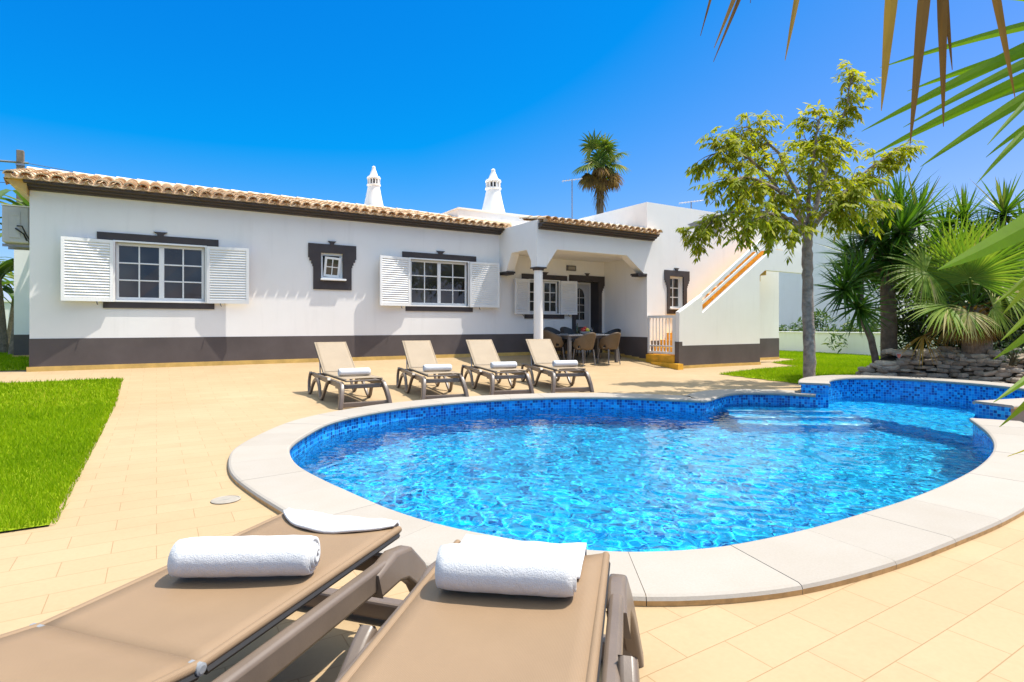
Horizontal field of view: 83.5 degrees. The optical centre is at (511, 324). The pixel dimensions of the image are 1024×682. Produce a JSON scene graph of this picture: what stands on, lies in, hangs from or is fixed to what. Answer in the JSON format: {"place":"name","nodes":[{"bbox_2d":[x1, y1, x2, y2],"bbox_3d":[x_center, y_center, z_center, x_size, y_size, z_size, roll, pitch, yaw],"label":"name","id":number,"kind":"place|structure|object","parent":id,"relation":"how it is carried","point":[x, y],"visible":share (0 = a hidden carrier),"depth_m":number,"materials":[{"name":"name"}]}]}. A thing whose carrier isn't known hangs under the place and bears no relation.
{"place":"outdoors","nodes":[
{"label":"outdoors","id":0,"kind":"place"},
{"bbox_2d":[0,352,28,370],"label":"lawn","id":1,"kind":"structure","parent":0,"point":[13,369],"depth_m":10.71,"materials":[{"name":"plant"}]},
{"bbox_2d":[0,258,13,352],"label":"banana plant","id":2,"kind":"object","parent":1,"relation":"on","point":[6,266],"visible":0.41,"depth_m":16.46,"materials":[{"name":"green plant"}]},
{"bbox_2d":[0,257,13,295],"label":"banana plant","id":3,"kind":"object","parent":1,"relation":"on","point":[7,274],"visible":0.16,"depth_m":23.50,"materials":[{"name":"green plant"}]},
{"bbox_2d":[2,273,13,342],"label":"banana plant","id":4,"kind":"object","parent":1,"relation":"on","point":[9,290],"visible":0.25,"depth_m":20.93,"materials":[{"name":"green plant"}]},
{"bbox_2d":[0,189,28,354],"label":"banana plant","id":5,"kind":"object","parent":1,"relation":"on","point":[24,202],"visible":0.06,"depth_m":15.51,"materials":[{"name":"green plant"}]},
{"bbox_2d":[0,376,123,531],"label":"lawn","id":6,"kind":"structure","parent":0,"point":[47,523],"depth_m":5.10,"materials":[{"name":"plant"}]},
{"bbox_2d":[0,352,790,404],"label":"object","id":7,"kind":"structure","parent":0,"point":[157,385],"depth_m":10.85,"materials":[{"name":"tile"}]},
{"bbox_2d":[543,330,564,359],"bbox_3d":[1.024,0.563,14.805,0.581,0.854,0.566,0,0,-40],"label":"dining chair","id":8,"kind":"object","parent":7,"relation":"on","point":[555,338],"visible":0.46,"depth_m":14.59,"materials":[{"name":"brown wicker"}]},
{"bbox_2d":[544,327,565,357],"bbox_3d":[1.144,0.488,15.803,0.566,0.854,0.581,0,0,-32],"label":"dining chair","id":9,"kind":"object","parent":7,"relation":"on","point":[553,330],"visible":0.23,"depth_m":16.01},
{"bbox_2d":[560,327,581,356],"bbox_3d":[1.625,0.486,16.125,0.566,0.854,0.581,0,0,-34],"label":"dining chair","id":10,"kind":"object","parent":7,"relation":"on","point":[565,330],"visible":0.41,"depth_m":16.32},
{"bbox_2d":[572,332,595,365],"bbox_3d":[1.869,0.620,14.633,0.566,0.854,0.581,0,0,-32],"label":"dining chair","id":11,"kind":"object","parent":7,"relation":"on","point":[584,342],"visible":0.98,"depth_m":14.44,"materials":[{"name":"brown wicker"}]},
{"bbox_2d":[577,327,594,356],"bbox_3d":[2.123,0.488,16.410,0.566,0.854,0.581,0,0,-30],"label":"dining chair","id":12,"kind":"object","parent":7,"relation":"on","point":[578,346],"visible":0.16,"depth_m":16.58,"materials":[{"name":"wicker"}]},
{"bbox_2d":[558,334,618,361],"bbox_3d":[1.942,0.646,15.465,1.720,0.755,0.920,0,0,-32],"label":"dining table","id":13,"kind":"object","parent":7,"relation":"on","point":[569,338],"visible":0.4,"depth_m":14.92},
{"bbox_2d":[580,326,590,334],"bbox_3d":[1.954,0.158,15.331,0.290,0.220,0.290,0,0,-32],"label":"fruit bowl","id":14,"kind":"object","parent":13,"relation":"on","point":[585,330],"visible":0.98,"depth_m":15.26,"materials":[{"name":"food"}]},
{"bbox_2d":[597,332,620,364],"bbox_3d":[2.578,0.622,15.050,0.566,0.854,0.581,0,0,-34],"label":"dining chair","id":15,"kind":"object","parent":7,"relation":"on","point":[610,341],"visible":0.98,"depth_m":14.86,"materials":[{"name":"brown wicker"}]},
{"bbox_2d":[599,329,620,358],"bbox_3d":[2.804,0.537,16.216,0.581,0.854,0.566,0,0,-37],"label":"dining chair","id":16,"kind":"object","parent":7,"relation":"on","point":[613,331],"visible":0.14,"depth_m":16.37,"materials":[{"name":"wicker"}]},
{"bbox_2d":[0,364,1023,681],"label":"patio","id":17,"kind":"structure","parent":0,"point":[154,480],"depth_m":2.64,"materials":[{"name":"tile"}]},
{"bbox_2d":[0,513,426,681],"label":"sun lounger","id":18,"kind":"object","parent":17,"relation":"on","point":[160,625],"visible":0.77,"depth_m":1.54,"materials":[{"name":"beige fabric"}]},
{"bbox_2d":[167,535,320,577],"bbox_3d":[-0.815,0.714,1.773,0.427,0.116,0.131,0,0,-3],"label":"rolled towel","id":19,"kind":"object","parent":18,"relation":"on","point":[243,556],"visible":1,"depth_m":1.72,"materials":[{"name":"white fabric"}]},
{"bbox_2d":[283,508,400,533],"bbox_3d":[-0.701,0.784,2.214,0.507,0.065,0.187,0,0,18],"label":"flat towel","id":20,"kind":"object","parent":18,"relation":"on","point":[320,522],"visible":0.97,"depth_m":2.20,"materials":[{"name":"white fabric"}]},
{"bbox_2d":[211,495,240,503],"bbox_3d":[-1.920,1.175,3.850,0.184,0.009,0.184,0,0,-32],"label":"drain cover","id":21,"kind":"object","parent":17,"relation":"on","point":[227,499],"visible":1,"depth_m":3.85,"materials":[{"name":"white plastic"}]},
{"bbox_2d":[308,342,391,409],"bbox_3d":[-2.628,0.746,9.098,0.799,0.886,2.284,0,0,-30],"label":"sun lounger","id":22,"kind":"object","parent":17,"relation":"on","point":[333,357],"visible":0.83,"depth_m":9.24,"materials":[{"name":"brown plastic"}]},
{"bbox_2d":[338,368,370,375],"bbox_3d":[-2.383,0.714,8.675,0.477,0.116,0.130,0,0,-28],"label":"rolled towel","id":23,"kind":"object","parent":22,"relation":"on","point":[352,371],"visible":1,"depth_m":8.62,"materials":[{"name":"white fabric"}]},
{"bbox_2d":[396,340,468,399],"bbox_3d":[-1.434,0.746,9.960,0.799,0.886,2.284,0,0,-21],"label":"sun lounger","id":24,"kind":"object","parent":17,"relation":"on","point":[419,354],"visible":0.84,"depth_m":10.21,"materials":[{"name":"brown plastic"}]},
{"bbox_2d":[423,364,451,371],"bbox_3d":[-1.232,0.714,9.493,0.477,0.116,0.130,0,0,-22],"label":"rolled towel","id":25,"kind":"object","parent":24,"relation":"on","point":[439,367],"visible":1,"depth_m":9.45,"materials":[{"name":"white fabric"}]},
{"bbox_2d":[335,539,643,681],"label":"sun lounger","id":26,"kind":"object","parent":17,"relation":"on","point":[429,630],"visible":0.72,"depth_m":1.45,"materials":[{"name":"beige fabric"}]},
{"bbox_2d":[435,544,576,596],"bbox_3d":[-0.015,0.709,1.661,0.402,0.126,0.142,0,0,7],"label":"rolled towel","id":27,"kind":"object","parent":26,"relation":"on","point":[533,571],"visible":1,"depth_m":1.61,"materials":[{"name":"white fabric"}]},
{"bbox_2d":[460,534,586,578],"bbox_3d":[0.021,0.783,1.901,0.431,0.066,0.272,0,0,12],"label":"flat towel","id":28,"kind":"object","parent":26,"relation":"on","point":[579,549],"visible":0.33,"depth_m":1.98,"materials":[{"name":"white fabric"}]},
{"bbox_2d":[461,339,533,394],"bbox_3d":[-0.331,0.746,10.603,0.799,0.886,2.284,0,0,-18],"label":"sun lounger","id":29,"kind":"object","parent":17,"relation":"on","point":[483,354],"visible":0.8,"depth_m":10.70,"materials":[{"name":"brown plastic"}]},
{"bbox_2d":[490,362,516,367],"bbox_3d":[-0.144,0.714,10.149,0.477,0.116,0.130,0,0,-19],"label":"rolled towel","id":30,"kind":"object","parent":29,"relation":"on","point":[503,364],"visible":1,"depth_m":10.09,"materials":[{"name":"white fabric"}]},
{"bbox_2d":[521,339,593,392],"bbox_3d":[0.806,0.746,11.031,0.799,0.886,2.284,0,0,-13],"label":"sun lounger","id":31,"kind":"object","parent":17,"relation":"on","point":[543,353],"visible":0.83,"depth_m":11.16,"materials":[{"name":"brown plastic"}]},
{"bbox_2d":[552,360,577,366],"bbox_3d":[0.979,0.714,10.549,0.477,0.116,0.130,0,0,-17],"label":"rolled towel","id":32,"kind":"object","parent":31,"relation":"on","point":[561,363],"visible":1,"depth_m":10.50,"materials":[{"name":"white fabric"}]},
{"bbox_2d":[228,375,1023,606],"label":"swimming pool","id":33,"kind":"structure","parent":17,"relation":"in","point":[982,499],"depth_m":3.66,"materials":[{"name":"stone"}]},
{"bbox_2d":[293,397,992,551],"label":"water","id":34,"kind":"structure","parent":33,"relation":"in","point":[622,480],"depth_m":5.35,"materials":[{"name":"blue liquid"}]},
{"bbox_2d":[700,0,1023,455],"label":"foreground palm","id":35,"kind":"object","parent":17,"relation":"on","point":[1009,234],"visible":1,"depth_m":1.41,"materials":[{"name":"green plant"}]},
{"bbox_2d":[856,346,1023,383],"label":"dry stone wall","id":36,"kind":"structure","parent":17,"relation":"on","point":[900,367],"depth_m":11.16,"materials":[{"name":"stone"}]},
{"bbox_2d":[986,340,1023,365],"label":"shrub","id":37,"kind":"object","parent":36,"relation":"on","point":[1013,361],"visible":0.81,"depth_m":10.27,"materials":[{"name":"green plant"}]},
{"bbox_2d":[875,352,1023,383],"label":"planting bed","id":38,"kind":"object","parent":17,"relation":"on","point":[889,358],"visible":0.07,"depth_m":11.00,"materials":[{"name":"grey stone"}]},
{"bbox_2d":[813,244,898,362],"bbox_3d":[7.088,-0.364,11.756,2.090,2.756,1.669,0,0,-32],"label":"yucca","id":39,"kind":"object","parent":38,"relation":"on","point":[852,288],"visible":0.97,"depth_m":11.56,"materials":[{"name":"green plant"}]},
{"bbox_2d":[903,293,981,347],"bbox_3d":[9.128,0.121,11.854,2.179,1.453,1.548,0,0,-32],"label":"shrub","id":40,"kind":"object","parent":38,"relation":"on","point":[954,343],"visible":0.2,"depth_m":11.78,"materials":[{"name":"green plant"}]},
{"bbox_2d":[879,210,1023,353],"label":"fan palm","id":41,"kind":"object","parent":38,"relation":"on","point":[1001,271],"visible":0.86,"depth_m":10.97,"materials":[{"name":"green plant"}]},
{"bbox_2d":[901,327,961,367],"bbox_3d":[7.828,0.431,10.684,1.245,0.810,0.539,0,0,-20],"label":"dead frond","id":42,"kind":"object","parent":41,"relation":"attached to","point":[921,344],"visible":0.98,"depth_m":10.79,"materials":[{"name":"brown plant"}]},
{"bbox_2d":[952,285,1023,351],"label":"shrub","id":43,"kind":"object","parent":38,"relation":"on","point":[1006,341],"visible":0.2,"depth_m":11.39,"materials":[{"name":"green plant"}]},
{"bbox_2d":[973,288,1023,348],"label":"shrub","id":44,"kind":"object","parent":38,"relation":"on","point":[1020,328],"visible":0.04,"depth_m":11.56,"materials":[{"name":"green plant"}]},
{"bbox_2d":[0,0,1023,299],"label":"sky","id":45,"kind":"structure","parent":0,"point":[293,98],"materials":[{"name":"blue"}]},
{"bbox_2d":[719,350,879,382],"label":"lawn","id":46,"kind":"structure","parent":0,"point":[783,372],"depth_m":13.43,"materials":[{"name":"plant"}]},
{"bbox_2d":[674,59,927,377],"bbox_3d":[5.664,-1.997,10.986,6.114,6.530,3.770,0,0,-32],"label":"tree","id":47,"kind":"object","parent":46,"relation":"on","point":[771,222],"visible":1,"depth_m":10.16,"materials":[{"name":"green plant"}]},
{"bbox_2d":[816,165,992,358],"bbox_3d":[8.734,-1.271,12.804,4.368,4.466,3.047,0,0,-32],"label":"yucca","id":48,"kind":"object","parent":46,"relation":"on","point":[909,217],"visible":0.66,"depth_m":12.10,"materials":[{"name":"green plant"}]},
{"bbox_2d":[871,282,973,349],"bbox_3d":[9.284,-0.409,12.771,2.303,2.560,2.019,0,0,31],"label":"shrub","id":49,"kind":"object","parent":46,"relation":"on","point":[909,336],"visible":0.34,"depth_m":12.76,"materials":[{"name":"green plant"}]},
{"bbox_2d":[875,222,1021,344],"bbox_3d":[11.436,-0.862,14.135,3.673,3.372,4.324,0,0,-32],"label":"shrub","id":50,"kind":"object","parent":46,"relation":"on","point":[926,307],"visible":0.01,"depth_m":14.70,"materials":[{"name":"green plant"}]},
{"bbox_2d":[923,171,1023,341],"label":"yucca","id":51,"kind":"object","parent":46,"relation":"on","point":[1002,206],"visible":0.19,"depth_m":12.79,"materials":[{"name":"green plant"}]},
{"bbox_2d":[779,198,964,331],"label":"neighbour house","id":52,"kind":"structure","parent":0,"point":[790,298],"depth_m":27.52,"materials":[{"name":"white paint"}]},
{"label":"ground","id":53,"kind":"structure","parent":0,"visible":0},
{"bbox_2d":[4,300,11,326],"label":"boundary wall","id":54,"kind":"structure","parent":53,"relation":"on","point":[7,304],"depth_m":22.84,"materials":[{"name":"white paint"}]},
{"bbox_2d":[0,150,28,205],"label":"utility pole","id":55,"kind":"object","parent":53,"relation":"on","point":[20,162],"visible":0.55,"depth_m":25.89,"materials":[{"name":"grey concrete"}]},
{"bbox_2d":[0,161,73,171],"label":"power cable","id":56,"kind":"object","parent":55,"relation":"attached to","point":[40,165],"visible":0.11,"depth_m":26.60,"materials":[{"name":"rubber"}]},
{"bbox_2d":[2,166,802,371],"bbox_3d":[-2.212,-1.637,18.527,24.289,5.974,11.550,0,0,-20],"label":"villa","id":57,"kind":"object","parent":53,"relation":"on","point":[111,272],"visible":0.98,"depth_m":13.55,"materials":[{"name":"white paint"}]},
{"bbox_2d":[1,204,28,249],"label":"air conditioner","id":58,"kind":"object","parent":57,"relation":"attached to","point":[15,227],"visible":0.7,"depth_m":10.57,"materials":[{"name":"metal"}]},
{"bbox_2d":[61,231,248,308],"bbox_3d":[-6.955,-1.079,11.385,3.148,1.521,0.328,0,0,-32],"label":"window","id":59,"kind":"structure","parent":57,"relation":"in","point":[173,272],"depth_m":11.39,"materials":[{"name":"paint"}]},
{"bbox_2d":[308,241,355,289],"bbox_3d":[-4.135,-1.359,13.209,1.085,1.114,0.210,0,0,-32],"label":"window","id":60,"kind":"structure","parent":57,"relation":"in","point":[327,267],"depth_m":13.20,"materials":[{"name":"paint"}]},
{"bbox_2d":[380,251,499,311],"bbox_3d":[-1.808,-1.104,14.572,3.297,1.538,0.334,0,0,-32],"label":"window","id":61,"kind":"structure","parent":57,"relation":"in","point":[430,282],"depth_m":14.63,"materials":[{"name":"paint"}]},
{"bbox_2d":[515,272,576,318],"bbox_3d":[0.931,-0.831,16.300,2.152,1.323,0.284,0,0,-32],"label":"window","id":62,"kind":"structure","parent":57,"relation":"in","point":[566,298],"depth_m":16.47,"materials":[{"name":"paint"}]},
{"bbox_2d":[566,265,575,270],"bbox_3d":[1.740,-1.653,16.808,0.340,0.150,0.061,0,0,-32],"label":"wall light","id":63,"kind":"object","parent":57,"relation":"attached to","point":[570,268],"visible":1,"depth_m":16.77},
{"bbox_2d":[563,177,581,218],"bbox_3d":[2.200,-4.303,21.003,0.748,2.107,0.440,0,0,0],"label":"antenna","id":64,"kind":"object","parent":57,"relation":"attached to","point":[572,194],"visible":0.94,"depth_m":20.99,"materials":[{"name":"grey metal"}]},
{"bbox_2d":[569,273,604,353],"bbox_3d":[2.118,-0.342,17.354,1.343,2.385,0.534,0,0,-32],"label":"door","id":65,"kind":"structure","parent":57,"relation":"in","point":[589,288],"depth_m":17.46,"materials":[{"name":"paint"}]},
{"bbox_2d":[664,268,689,313],"bbox_3d":[4.741,-0.972,16.653,1.025,1.325,0.250,0,0,-32],"label":"window","id":66,"kind":"structure","parent":57,"relation":"in","point":[672,283],"depth_m":16.71,"materials":[{"name":"paint"}]},
{"bbox_2d":[679,199,703,208],"bbox_3d":[6.250,-3.910,20.002,0.847,0.877,0.440,0,0,0],"label":"antenna","id":67,"kind":"object","parent":57,"relation":"attached to","point":[691,201],"visible":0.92,"depth_m":19.99,"materials":[{"name":"grey metal"}]},
{"bbox_2d":[572,128,631,214],"bbox_3d":[6.280,-6.211,40.143,4.278,14.922,4.255,0,0,9],"label":"palm tree","id":68,"kind":"object","parent":53,"relation":"on","point":[602,177],"visible":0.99,"depth_m":39.53,"materials":[{"name":"green plant"}]},
{"bbox_2d":[779,316,802,331],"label":"hedge shrub","id":69,"kind":"object","parent":53,"relation":"on","point":[792,327],"visible":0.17,"depth_m":24.83,"materials":[{"name":"green plant"}]},
{"bbox_2d":[814,307,838,331],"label":"hedge shrub","id":70,"kind":"object","parent":53,"relation":"on","point":[817,313],"visible":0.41,"depth_m":24.28,"materials":[{"name":"green plant"}]},
{"bbox_2d":[823,316,879,353],"bbox_3d":[13.650,0.404,22.212,3.761,1.656,1.860,0,0,-32],"label":"hedge shrub","id":71,"kind":"object","parent":53,"relation":"on","point":[847,323],"visible":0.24,"depth_m":21.77,"materials":[{"name":"green plant"}]},
{"bbox_2d":[826,319,876,331],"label":"hedge shrub","id":72,"kind":"object","parent":53,"relation":"on","point":[844,329],"visible":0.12,"depth_m":22.95,"materials":[{"name":"green plant"}]},
{"bbox_2d":[779,331,960,355],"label":"garden wall","id":73,"kind":"structure","parent":53,"relation":"on","point":[857,342],"depth_m":22.40,"materials":[{"name":"white paint"}]},
{"bbox_2d":[863,303,900,331],"bbox_3d":[14.171,0.200,21.950,1.538,2.314,1.491,0,0,-32],"label":"hedge shrub","id":74,"kind":"object","parent":53,"relation":"on","point":[872,329],"visible":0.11,"depth_m":22.27,"materials":[{"name":"green plant"}]}
]}

